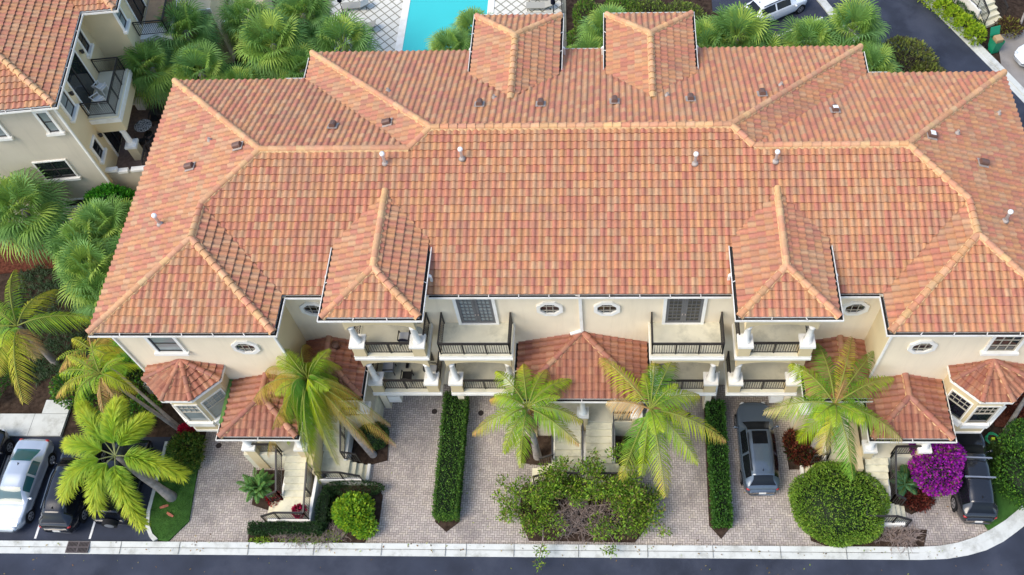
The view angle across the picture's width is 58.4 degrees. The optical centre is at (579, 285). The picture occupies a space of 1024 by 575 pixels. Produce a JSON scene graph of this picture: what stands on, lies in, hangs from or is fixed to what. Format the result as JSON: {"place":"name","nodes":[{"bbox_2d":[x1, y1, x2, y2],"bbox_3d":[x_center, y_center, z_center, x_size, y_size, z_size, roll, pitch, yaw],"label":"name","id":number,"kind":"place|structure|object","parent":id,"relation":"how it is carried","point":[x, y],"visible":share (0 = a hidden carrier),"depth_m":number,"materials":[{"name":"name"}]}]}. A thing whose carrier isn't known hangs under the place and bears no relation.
{"place":"outdoors","nodes":[
{"label":"outdoors","id":0,"kind":"place"},
{"bbox_2d":[0,400,72,436],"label":"sidewalk","id":1,"kind":"structure","parent":0,"point":[51,420],"depth_m":48.06,"materials":[{"name":"concrete"}]},
{"bbox_2d":[402,0,487,50],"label":"pool water","id":2,"kind":"structure","parent":0,"point":[426,19],"depth_m":63.75,"materials":[{"name":"blue liquid"}]},
{"bbox_2d":[0,527,1023,574],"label":"street","id":3,"kind":"structure","parent":0,"point":[1006,557],"depth_m":43.49,"materials":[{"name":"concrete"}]},
{"bbox_2d":[0,0,1023,541],"bbox_3d":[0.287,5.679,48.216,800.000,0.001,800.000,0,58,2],"label":"ground","id":4,"kind":"structure","parent":0,"point":[10,402],"depth_m":50.62,"materials":[{"name":"green plant"}]},
{"bbox_2d":[0,269,92,404],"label":"coconut palm","id":5,"kind":"object","parent":4,"relation":"on","point":[46,353],"visible":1,"depth_m":46.17,"materials":[{"name":"green plant"}]},
{"bbox_2d":[0,262,143,386],"bbox_3d":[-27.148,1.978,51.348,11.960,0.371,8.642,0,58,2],"label":"palm tree","id":6,"kind":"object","parent":4,"relation":"on","point":[46,284],"depth_m":51.14,"materials":[{"name":"green plant"}]},
{"bbox_2d":[42,216,114,278],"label":"fan palm","id":7,"kind":"object","parent":4,"relation":"on","point":[55,245],"visible":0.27,"depth_m":48.88,"materials":[{"name":"green plant"}]},
{"bbox_2d":[51,233,114,310],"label":"fan palm","id":8,"kind":"object","parent":4,"relation":"on","point":[69,264],"visible":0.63,"depth_m":47.83,"materials":[{"name":"green plant"}]},
{"bbox_2d":[0,437,170,541],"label":"parking lot","id":9,"kind":"structure","parent":4,"relation":"on","point":[27,532],"depth_m":45.05,"materials":[{"name":"grey asphalt"}]},
{"bbox_2d":[0,429,14,470],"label":"parked car","id":10,"kind":"object","parent":9,"relation":"on","point":[7,444],"visible":1,"depth_m":46.83,"materials":[{"name":"black paint"}]},
{"bbox_2d":[0,438,55,532],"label":"parked car","id":11,"kind":"object","parent":9,"relation":"on","point":[29,464],"visible":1,"depth_m":45.19,"materials":[{"name":"silver metal"}]},
{"bbox_2d":[39,442,107,532],"bbox_3d":[-25.309,9.820,45.467,2.303,1.842,4.880,1,58,2],"label":"parked car","id":12,"kind":"object","parent":9,"relation":"on","point":[55,516],"visible":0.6,"depth_m":44.34,"materials":[{"name":"black paint"}]},
{"bbox_2d":[90,440,154,527],"bbox_3d":[-22.764,9.755,45.354,2.240,1.927,4.560,1,58,2],"label":"parked car","id":13,"kind":"object","parent":9,"relation":"on","point":[113,517],"visible":0.3,"depth_m":44.37,"materials":[{"name":"black paint"}]},
{"bbox_2d":[70,263,106,326],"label":"fan palm","id":14,"kind":"object","parent":4,"relation":"on","point":[90,310],"visible":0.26,"depth_m":47.57,"materials":[{"name":"green plant"}]},
{"bbox_2d":[67,194,129,248],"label":"fan palm","id":15,"kind":"object","parent":4,"relation":"on","point":[98,211],"visible":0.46,"depth_m":49.43,"materials":[{"name":"green plant"}]},
{"bbox_2d":[48,356,161,421],"bbox_3d":[-24.979,5.418,47.992,6.408,1.531,4.328,0,58,2],"label":"green shrub","id":16,"kind":"object","parent":4,"relation":"on","point":[60,382],"visible":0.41,"depth_m":47.83,"materials":[{"name":"green plant"}]},
{"bbox_2d":[83,182,134,209],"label":"green shrub","id":17,"kind":"object","parent":4,"relation":"on","point":[104,190],"visible":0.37,"depth_m":51.99,"materials":[{"name":"green plant"}]},
{"bbox_2d":[57,334,179,424],"bbox_3d":[-23.485,4.482,47.281,6.476,4.333,3.124,14,60,11],"label":"clump palm","id":18,"kind":"object","parent":4,"relation":"on","point":[101,349],"visible":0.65,"depth_m":46.31,"materials":[{"name":"green plant"}]},
{"bbox_2d":[56,342,184,430],"bbox_3d":[-23.518,5.387,46.006,6.059,5.512,3.488,25,62,16],"label":"clump palm","id":19,"kind":"object","parent":4,"relation":"on","point":[99,374],"visible":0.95,"depth_m":44.44,"materials":[{"name":"green plant"}]},
{"bbox_2d":[0,0,274,223],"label":"neighbour building","id":20,"kind":"structure","parent":4,"relation":"on","point":[58,58],"depth_m":50.63,"materials":[{"name":"paint"}]},
{"bbox_2d":[32,110,65,136],"bbox_3d":[-28.073,-8.559,48.218,0.960,1.800,0.220,-6,58,-2],"label":"window","id":21,"kind":"structure","parent":20,"relation":"in","point":[52,128],"depth_m":48.33,"materials":[{"name":"white glass"}]},
{"bbox_2d":[32,158,81,182],"bbox_3d":[-29.441,-6.422,51.343,2.020,1.660,0.220,-6,58,-2],"label":"window","id":22,"kind":"structure","parent":20,"relation":"in","point":[61,169],"depth_m":51.41,"materials":[{"name":"black glass"}]},
{"bbox_2d":[60,89,79,122],"bbox_3d":[-27.340,-9.678,48.786,0.220,1.620,1.290,-6,58,-2],"label":"window","id":23,"kind":"structure","parent":20,"relation":"in","point":[71,109],"depth_m":49.01,"materials":[{"name":"grey glass"}]},
{"bbox_2d":[66,50,96,113],"bbox_3d":[-27.612,-11.267,50.592,0.070,2.600,2.400,-6,58,-2],"label":"sliding door","id":24,"kind":"structure","parent":20,"relation":"in","point":[79,79],"depth_m":50.57,"materials":[{"name":"black glass"}]},
{"bbox_2d":[124,0,145,28],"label":"sliding door","id":25,"kind":"structure","parent":20,"relation":"in","point":[137,7],"depth_m":54.44,"materials":[{"name":"black glass"}]},
{"bbox_2d":[118,37,184,114],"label":"fan palm","id":26,"kind":"object","parent":4,"relation":"on","point":[155,87],"visible":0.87,"depth_m":53.89,"materials":[{"name":"green plant"}]},
{"bbox_2d":[150,447,201,541],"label":"lawn","id":27,"kind":"structure","parent":4,"relation":"on","point":[190,492],"depth_m":45.37,"materials":[{"name":"green plant"}]},
{"bbox_2d":[55,394,191,533],"bbox_3d":[-22.234,8.681,44.214,7.460,5.160,5.493,16,60,12],"label":"foxtail palm","id":28,"kind":"object","parent":27,"relation":"on","point":[112,424],"visible":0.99,"depth_m":42.88,"materials":[{"name":"green plant"}]},
{"bbox_2d":[165,430,207,472],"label":"fern bush","id":29,"kind":"object","parent":27,"relation":"on","point":[182,456],"visible":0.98,"depth_m":46.22,"materials":[{"name":"green plant"}]},
{"bbox_2d":[149,0,226,77],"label":"fan palm","id":30,"kind":"object","parent":4,"relation":"on","point":[203,27],"visible":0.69,"depth_m":55.27,"materials":[{"name":"green plant"}]},
{"bbox_2d":[162,38,239,83],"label":"fan palm","id":31,"kind":"object","parent":4,"relation":"on","point":[189,58],"visible":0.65,"depth_m":53.99,"materials":[{"name":"green plant"}]},
{"bbox_2d":[214,0,273,55],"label":"fan palm","id":32,"kind":"object","parent":4,"relation":"on","point":[235,10],"visible":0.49,"depth_m":57.31,"materials":[{"name":"green plant"}]},
{"bbox_2d":[221,61,267,79],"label":"fan palm","id":33,"kind":"object","parent":4,"relation":"on","point":[236,72],"visible":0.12,"depth_m":54.77,"materials":[{"name":"green plant"}]},
{"bbox_2d":[233,6,318,79],"bbox_3d":[-18.536,-13.950,56.769,5.310,7.331,5.253,36,66,22],"label":"fan palm","id":34,"kind":"object","parent":4,"relation":"on","point":[270,27],"visible":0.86,"depth_m":54.67,"materials":[{"name":"green plant"}]},
{"bbox_2d":[327,0,566,50],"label":"pool deck","id":35,"kind":"structure","parent":4,"relation":"on","point":[564,12],"depth_m":63.93,"materials":[{"name":"grey tile"}]},
{"bbox_2d":[395,0,494,50],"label":"pool coping","id":36,"kind":"object","parent":35,"relation":"on","point":[403,23],"depth_m":63.68,"materials":[{"name":"white stone"}]},
{"bbox_2d":[331,0,562,51],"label":"deck tile","id":37,"kind":"object","parent":35,"relation":"on","point":[385,37],"visible":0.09,"depth_m":63.98,"materials":[{"name":"grey tile"}]},
{"bbox_2d":[275,42,318,78],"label":"fan palm","id":38,"kind":"object","parent":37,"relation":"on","point":[296,57],"visible":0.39,"depth_m":54.74,"materials":[{"name":"green plant"}]},
{"bbox_2d":[266,0,334,51],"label":"fan palm","id":39,"kind":"object","parent":37,"relation":"on","point":[321,10],"visible":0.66,"depth_m":57.00,"materials":[{"name":"green plant"}]},
{"bbox_2d":[304,7,381,51],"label":"fan palm","id":40,"kind":"object","parent":37,"relation":"on","point":[354,33],"visible":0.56,"depth_m":55.43,"materials":[{"name":"green plant"}]},
{"bbox_2d":[425,27,470,50],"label":"fan palm","id":41,"kind":"object","parent":37,"relation":"on","point":[440,41],"visible":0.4,"depth_m":54.56,"materials":[{"name":"green plant"}]},
{"bbox_2d":[448,6,492,46],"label":"fan palm","id":42,"kind":"object","parent":35,"relation":"on","point":[465,18],"visible":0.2,"depth_m":55.32,"materials":[{"name":"green plant"}]},
{"bbox_2d":[0,506,1023,559],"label":"kerb","id":43,"kind":"structure","parent":4,"relation":"on","point":[1007,528],"depth_m":43.76,"materials":[{"name":"concrete"}]},
{"bbox_2d":[0,541,909,559],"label":"kerb joint","id":44,"kind":"object","parent":43,"relation":"on","point":[578,550],"visible":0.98,"depth_m":43.89,"materials":[{"name":"grey concrete"}]},
{"bbox_2d":[0,239,1023,426],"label":"red mulch","id":45,"kind":"object","parent":4,"relation":"on","point":[10,266],"visible":0.23,"depth_m":53.58,"materials":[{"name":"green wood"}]},
{"bbox_2d":[0,167,77,266],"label":"fan palm","id":46,"kind":"object","parent":45,"relation":"on","point":[29,230],"visible":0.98,"depth_m":50.30,"materials":[{"name":"green plant"}]},
{"bbox_2d":[85,10,1023,528],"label":"townhouse building","id":47,"kind":"structure","parent":4,"relation":"on","point":[637,194],"depth_m":41.49,"materials":[{"name":"tile"}]},
{"bbox_2d":[144,338,189,355],"bbox_3d":[-18.648,2.681,41.069,1.590,1.770,0.220,0,58,2],"label":"window","id":48,"kind":"structure","parent":47,"relation":"in","point":[162,346],"depth_m":41.39,"materials":[{"name":"white glass"}]},
{"bbox_2d":[231,340,260,353],"bbox_3d":[-15.085,2.811,41.256,1.200,1.160,0.110,0,58,2],"label":"octagonal window","id":49,"kind":"structure","parent":47,"relation":"in","point":[241,346],"depth_m":41.26,"materials":[{"name":"white glass"}]},
{"bbox_2d":[452,299,499,324],"bbox_3d":[-4.752,1.157,41.883,1.920,2.630,0.140,0,58,2],"label":"french door","id":50,"kind":"structure","parent":47,"relation":"in","point":[468,311],"depth_m":42.01,"materials":[{"name":"white glass"}]},
{"bbox_2d":[536,301,562,315],"bbox_3d":[-1.358,1.077,41.665,1.200,1.160,0.110,0,58,2],"label":"octagonal window","id":51,"kind":"structure","parent":47,"relation":"in","point":[546,308],"depth_m":41.66,"materials":[{"name":"white glass"}]},
{"bbox_2d":[594,301,619,315],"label":"octagonal window","id":52,"kind":"structure","parent":47,"relation":"in","point":[603,308],"depth_m":41.61,"materials":[{"name":"white glass"}]},
{"bbox_2d":[662,299,707,324],"bbox_3d":[4.777,1.130,41.562,1.950,2.630,0.140,0,58,2],"label":"french door","id":53,"kind":"structure","parent":47,"relation":"in","point":[675,311],"depth_m":41.76,"materials":[{"name":"white glass"}]},
{"bbox_2d":[842,301,869,315],"bbox_3d":[12.444,1.038,41.199,1.200,1.160,0.110,0,58,2],"label":"octagonal window","id":54,"kind":"structure","parent":47,"relation":"in","point":[852,308],"depth_m":41.22,"materials":[{"name":"white glass"}]},
{"bbox_2d":[907,340,937,353],"bbox_3d":[15.118,2.726,40.237,1.200,1.160,0.110,0,58,2],"label":"octagonal window","id":55,"kind":"structure","parent":47,"relation":"in","point":[920,346],"depth_m":40.27,"materials":[{"name":"white glass"}]},
{"bbox_2d":[979,337,1023,355],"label":"window","id":56,"kind":"structure","parent":47,"relation":"in","point":[996,346],"depth_m":40.15,"materials":[{"name":"white glass"}]},
{"bbox_2d":[571,2,628,45],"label":"fan palm","id":57,"kind":"object","parent":4,"relation":"on","point":[595,26],"visible":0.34,"depth_m":55.69,"materials":[{"name":"green plant"}]},
{"bbox_2d":[565,0,641,47],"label":"green shrub","id":58,"kind":"object","parent":4,"relation":"on","point":[578,8],"visible":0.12,"depth_m":62.31,"materials":[{"name":"green plant"}]},
{"bbox_2d":[625,0,711,24],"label":"green shrub","id":59,"kind":"object","parent":4,"relation":"on","point":[655,4],"visible":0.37,"depth_m":61.97,"materials":[{"name":"green plant"}]},
{"bbox_2d":[695,14,737,47],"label":"fan palm","id":60,"kind":"object","parent":4,"relation":"on","point":[698,25],"visible":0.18,"depth_m":54.31,"materials":[{"name":"green plant"}]},
{"bbox_2d":[699,1,781,47],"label":"fan palm","id":61,"kind":"object","parent":4,"relation":"on","point":[740,19],"visible":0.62,"depth_m":54.15,"materials":[{"name":"green plant"}]},
{"bbox_2d":[774,14,842,46],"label":"fan palm","id":62,"kind":"object","parent":4,"relation":"on","point":[810,29],"visible":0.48,"depth_m":54.19,"materials":[{"name":"green plant"}]},
{"bbox_2d":[813,0,891,62],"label":"fan palm","id":63,"kind":"object","parent":4,"relation":"on","point":[855,14],"visible":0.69,"depth_m":54.15,"materials":[{"name":"green plant"}]},
{"bbox_2d":[845,40,904,72],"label":"fan palm","id":64,"kind":"object","parent":4,"relation":"on","point":[879,59],"visible":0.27,"depth_m":53.23,"materials":[{"name":"green plant"}]},
{"bbox_2d":[881,34,947,72],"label":"round shrub","id":65,"kind":"object","parent":4,"relation":"on","point":[927,65],"visible":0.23,"depth_m":58.28,"materials":[{"name":"green plant"}]},
{"bbox_2d":[921,0,987,45],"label":"yellow hedge","id":66,"kind":"object","parent":4,"relation":"on","point":[960,17],"visible":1,"depth_m":60.82,"materials":[{"name":"green plant"}]},
{"bbox_2d":[953,0,1008,27],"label":"entrance steps","id":67,"kind":"structure","parent":4,"relation":"on","point":[986,12],"depth_m":61.53,"materials":[{"name":"white concrete"}]},
{"bbox_2d":[985,25,1004,53],"bbox_3d":[27.292,-16.061,59.891,0.700,1.500,1.030,-15,59,-7],"label":"wheelie bin","id":68,"kind":"object","parent":4,"relation":"on","point":[996,42],"visible":1,"depth_m":59.69,"materials":[{"name":"teal plastic"}]},
{"bbox_2d":[984,434,1023,529],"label":"lawn","id":69,"kind":"structure","parent":4,"relation":"on","point":[1007,509],"depth_m":44.24,"materials":[{"name":"green plant"}]},
{"bbox_2d":[991,418,1023,510],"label":"round shrub","id":70,"kind":"object","parent":69,"relation":"on","point":[1010,467],"visible":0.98,"depth_m":44.08,"materials":[{"name":"green plant"}]},
{"bbox_2d":[169,385,987,546],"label":"driveway","id":71,"kind":"structure","parent":0,"point":[500,435],"depth_m":45.36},
{"bbox_2d":[252,470,284,509],"bbox_3d":[-15.542,10.344,45.764,1.700,0.080,2.200,0,58,2],"label":"planting bed","id":72,"kind":"object","parent":71,"relation":"on","point":[263,503],"visible":0.35,"depth_m":45.81,"materials":[{"name":"soil"}]},
{"bbox_2d":[236,467,275,503],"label":"pygmy palm","id":73,"kind":"object","parent":72,"relation":"on","point":[256,488],"visible":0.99,"depth_m":44.92,"materials":[{"name":"green plant"}]},
{"bbox_2d":[248,486,382,542],"bbox_3d":[-13.011,11.295,45.080,6.400,0.080,2.860,0,58,2],"label":"planting bed","id":74,"kind":"object","parent":71,"relation":"on","point":[378,498],"visible":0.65,"depth_m":44.73,"materials":[{"name":"soil"}]},
{"bbox_2d":[246,520,324,537],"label":"shaped hedge","id":75,"kind":"object","parent":74,"relation":"on","point":[270,528],"visible":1,"depth_m":44.06,"materials":[{"name":"green plant"}]},
{"bbox_2d":[268,521,350,552],"bbox_3d":[-13.106,12.118,44.180,4.270,0.937,1.726,0,58,2],"label":"bare shrub","id":76,"kind":"object","parent":74,"relation":"on","point":[321,538],"visible":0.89,"depth_m":44.14,"materials":[{"name":"brown plant"}]},
{"bbox_2d":[314,479,384,530],"bbox_3d":[-11.696,10.353,45.112,3.856,1.076,2.116,-32,62,-17],"label":"corner hedge","id":77,"kind":"object","parent":74,"relation":"on","point":[328,492],"visible":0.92,"depth_m":44.96,"materials":[{"name":"green plant"}]},
{"bbox_2d":[331,490,379,540],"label":"yellow green shrub","id":78,"kind":"object","parent":74,"relation":"on","point":[354,513],"visible":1,"depth_m":44.03,"materials":[{"name":"green plant"}]},
{"bbox_2d":[351,439,388,464],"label":"planting bed","id":79,"kind":"object","parent":71,"relation":"on","point":[363,455],"visible":0.59,"depth_m":46.58,"materials":[{"name":"soil"}]},
{"bbox_2d":[253,344,396,481],"bbox_3d":[-12.655,6.585,43.727,7.125,7.441,5.053,34,65,21],"label":"queen palm","id":80,"kind":"object","parent":79,"relation":"on","point":[308,391],"visible":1,"depth_m":41.93,"materials":[{"name":"green plant"}]},
{"bbox_2d":[358,421,389,450],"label":"round shrub","id":81,"kind":"object","parent":79,"relation":"on","point":[374,442],"visible":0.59,"depth_m":46.10,"materials":[{"name":"green plant"}]},
{"bbox_2d":[435,408,467,531],"bbox_3d":[-6.449,9.046,46.253,1.250,0.080,7.000,0,58,2],"label":"planting bed","id":82,"kind":"object","parent":71,"relation":"on","point":[446,526],"visible":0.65,"depth_m":44.59,"materials":[{"name":"soil"}]},
{"bbox_2d":[431,391,469,522],"bbox_3d":[-6.447,8.496,45.851,1.465,1.365,6.738,0,58,2],"label":"clipped hedge","id":83,"kind":"object","parent":82,"relation":"on","point":[450,464],"visible":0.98,"depth_m":45.33,"materials":[{"name":"green plant"}]},
{"bbox_2d":[520,436,551,465],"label":"planting bed","id":84,"kind":"object","parent":71,"relation":"on","point":[544,442],"visible":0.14,"depth_m":46.44,"materials":[{"name":"soil"}]},
{"bbox_2d":[472,363,582,468],"bbox_3d":[-2.138,6.986,43.868,4.938,6.107,4.487,21,61,14],"label":"coconut palm","id":85,"kind":"object","parent":84,"relation":"on","point":[528,410],"visible":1,"depth_m":42.02,"materials":[{"name":"green plant"}]},
{"bbox_2d":[518,486,645,542],"bbox_3d":[0.133,11.211,44.665,6.300,0.080,2.750,0,58,2],"label":"planting bed","id":86,"kind":"object","parent":71,"relation":"on","point":[572,537],"visible":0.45,"depth_m":44.26,"materials":[{"name":"soil"}]},
{"bbox_2d":[490,442,672,571],"bbox_3d":[0.033,10.588,43.571,8.322,2.966,5.100,-12,58,-5],"label":"shrub","id":87,"kind":"object","parent":86,"relation":"on","point":[556,484],"visible":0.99,"depth_m":43.70,"materials":[{"name":"green plant"}]},
{"bbox_2d":[615,436,647,465],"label":"planting bed","id":88,"kind":"object","parent":71,"relation":"on","point":[619,439],"visible":0.29,"depth_m":46.30,"materials":[{"name":"green plant"}]},
{"bbox_2d":[598,358,725,498],"bbox_3d":[3.854,7.306,43.333,6.045,6.315,6.346,0,58,2],"label":"coconut palm","id":89,"kind":"object","parent":88,"relation":"on","point":[643,431],"visible":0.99,"depth_m":41.47,"materials":[{"name":"green plant"}]},
{"bbox_2d":[704,409,728,538],"bbox_3d":[6.909,9.281,45.632,1.100,0.080,6.860,1,58,2],"label":"planting bed","id":90,"kind":"object","parent":71,"relation":"on","point":[720,532],"visible":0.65,"depth_m":44.53,"materials":[{"name":"soil"}]},
{"bbox_2d":[703,398,733,529],"bbox_3d":[6.899,8.770,45.316,1.204,1.210,6.640,0,58,2],"label":"clipped hedge","id":91,"kind":"object","parent":90,"relation":"on","point":[720,498],"visible":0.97,"depth_m":44.82,"materials":[{"name":"green plant"}]},
{"bbox_2d":[733,402,779,495],"bbox_3d":[8.864,7.975,45.422,2.303,1.794,4.880,-1,58,1],"label":"parked car","id":92,"kind":"object","parent":71,"relation":"on","point":[754,426],"visible":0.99,"depth_m":44.59,"materials":[{"name":"blue paint"}]},
{"bbox_2d":[783,435,818,469],"bbox_3d":[11.227,8.424,46.015,1.700,0.080,1.850,0,58,2],"label":"planting bed","id":93,"kind":"object","parent":71,"relation":"on","point":[792,465],"visible":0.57,"depth_m":45.67,"materials":[{"name":"soil"}]},
{"bbox_2d":[781,428,821,468],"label":"croton bush","id":94,"kind":"object","parent":93,"relation":"on","point":[790,444],"visible":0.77,"depth_m":45.49,"materials":[{"name":"red plant"}]},
{"bbox_2d":[763,336,901,481],"bbox_3d":[12.248,6.322,43.327,5.945,6.863,5.390,36,66,22],"label":"coconut palm","id":95,"kind":"object","parent":93,"relation":"on","point":[829,414],"visible":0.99,"depth_m":41.10,"materials":[{"name":"green plant"}]},
{"bbox_2d":[810,529,926,546],"bbox_3d":[13.874,11.219,44.172,5.600,0.080,2.860,0,58,2],"label":"planting bed","id":96,"kind":"object","parent":71,"relation":"on","point":[918,542],"visible":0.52,"depth_m":43.46,"materials":[{"name":"soil"}]},
{"bbox_2d":[788,460,891,548],"bbox_3d":[12.491,10.434,43.759,4.844,2.965,4.377,0,58,2],"label":"round shrub","id":97,"kind":"object","parent":96,"relation":"on","point":[827,506],"visible":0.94,"depth_m":42.94,"materials":[{"name":"green plant"}]},
{"bbox_2d":[875,521,925,553],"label":"bare shrub","id":98,"kind":"object","parent":96,"relation":"on","point":[896,539],"visible":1,"depth_m":43.30,"materials":[{"name":"brown plant"}]},
{"bbox_2d":[888,472,926,514],"bbox_3d":[16.116,10.191,44.736,1.950,0.080,2.150,0,58,2],"label":"planting bed","id":99,"kind":"object","parent":71,"relation":"on","point":[908,510],"visible":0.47,"depth_m":44.54,"materials":[{"name":"soil"}]},
{"bbox_2d":[889,464,920,498],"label":"pygmy palm","id":100,"kind":"object","parent":99,"relation":"on","point":[904,483],"visible":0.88,"depth_m":44.23,"materials":[{"name":"green plant"}]},
{"bbox_2d":[900,488,936,512],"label":"croton bush","id":101,"kind":"object","parent":99,"relation":"on","point":[927,500],"visible":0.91,"depth_m":44.05,"materials":[{"name":"red plant"}]},
{"bbox_2d":[907,442,967,497],"bbox_3d":[17.214,8.595,43.779,2.792,2.087,3.170,0,58,2],"label":"bougainvillea","id":102,"kind":"object","parent":99,"relation":"on","point":[940,468],"visible":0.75,"depth_m":43.21,"materials":[{"name":"purple plant"}]},
{"bbox_2d":[951,433,997,523],"bbox_3d":[19.026,8.986,44.345,2.303,1.976,5.030,2,58,3],"label":"parked car","id":103,"kind":"object","parent":71,"relation":"on","point":[973,499],"visible":0.68,"depth_m":43.27,"materials":[{"name":"black paint"}]},
{"bbox_2d":[712,0,1023,130],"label":"road","id":104,"kind":"structure","parent":0,"point":[953,51],"depth_m":61.81,"materials":[{"name":"grey asphalt"}]},
{"bbox_2d":[743,0,806,27],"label":"parked car","id":105,"kind":"object","parent":104,"relation":"on","point":[777,9],"visible":0.6,"depth_m":61.54,"materials":[{"name":"white paint"}]},
{"bbox_2d":[817,0,1023,102],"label":"kerb","id":106,"kind":"structure","parent":104,"relation":"on","point":[990,61],"depth_m":60.20,"materials":[{"name":"concrete"}]},
{"bbox_2d":[999,30,1023,87],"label":"driveway","id":107,"kind":"structure","parent":0,"point":[1010,64],"depth_m":60.13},
{"bbox_2d":[993,15,1023,38],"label":"dark shrub","id":108,"kind":"object","parent":107,"relation":"on","point":[1012,22],"visible":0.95,"depth_m":60.67,"materials":[{"name":"brown plant"}]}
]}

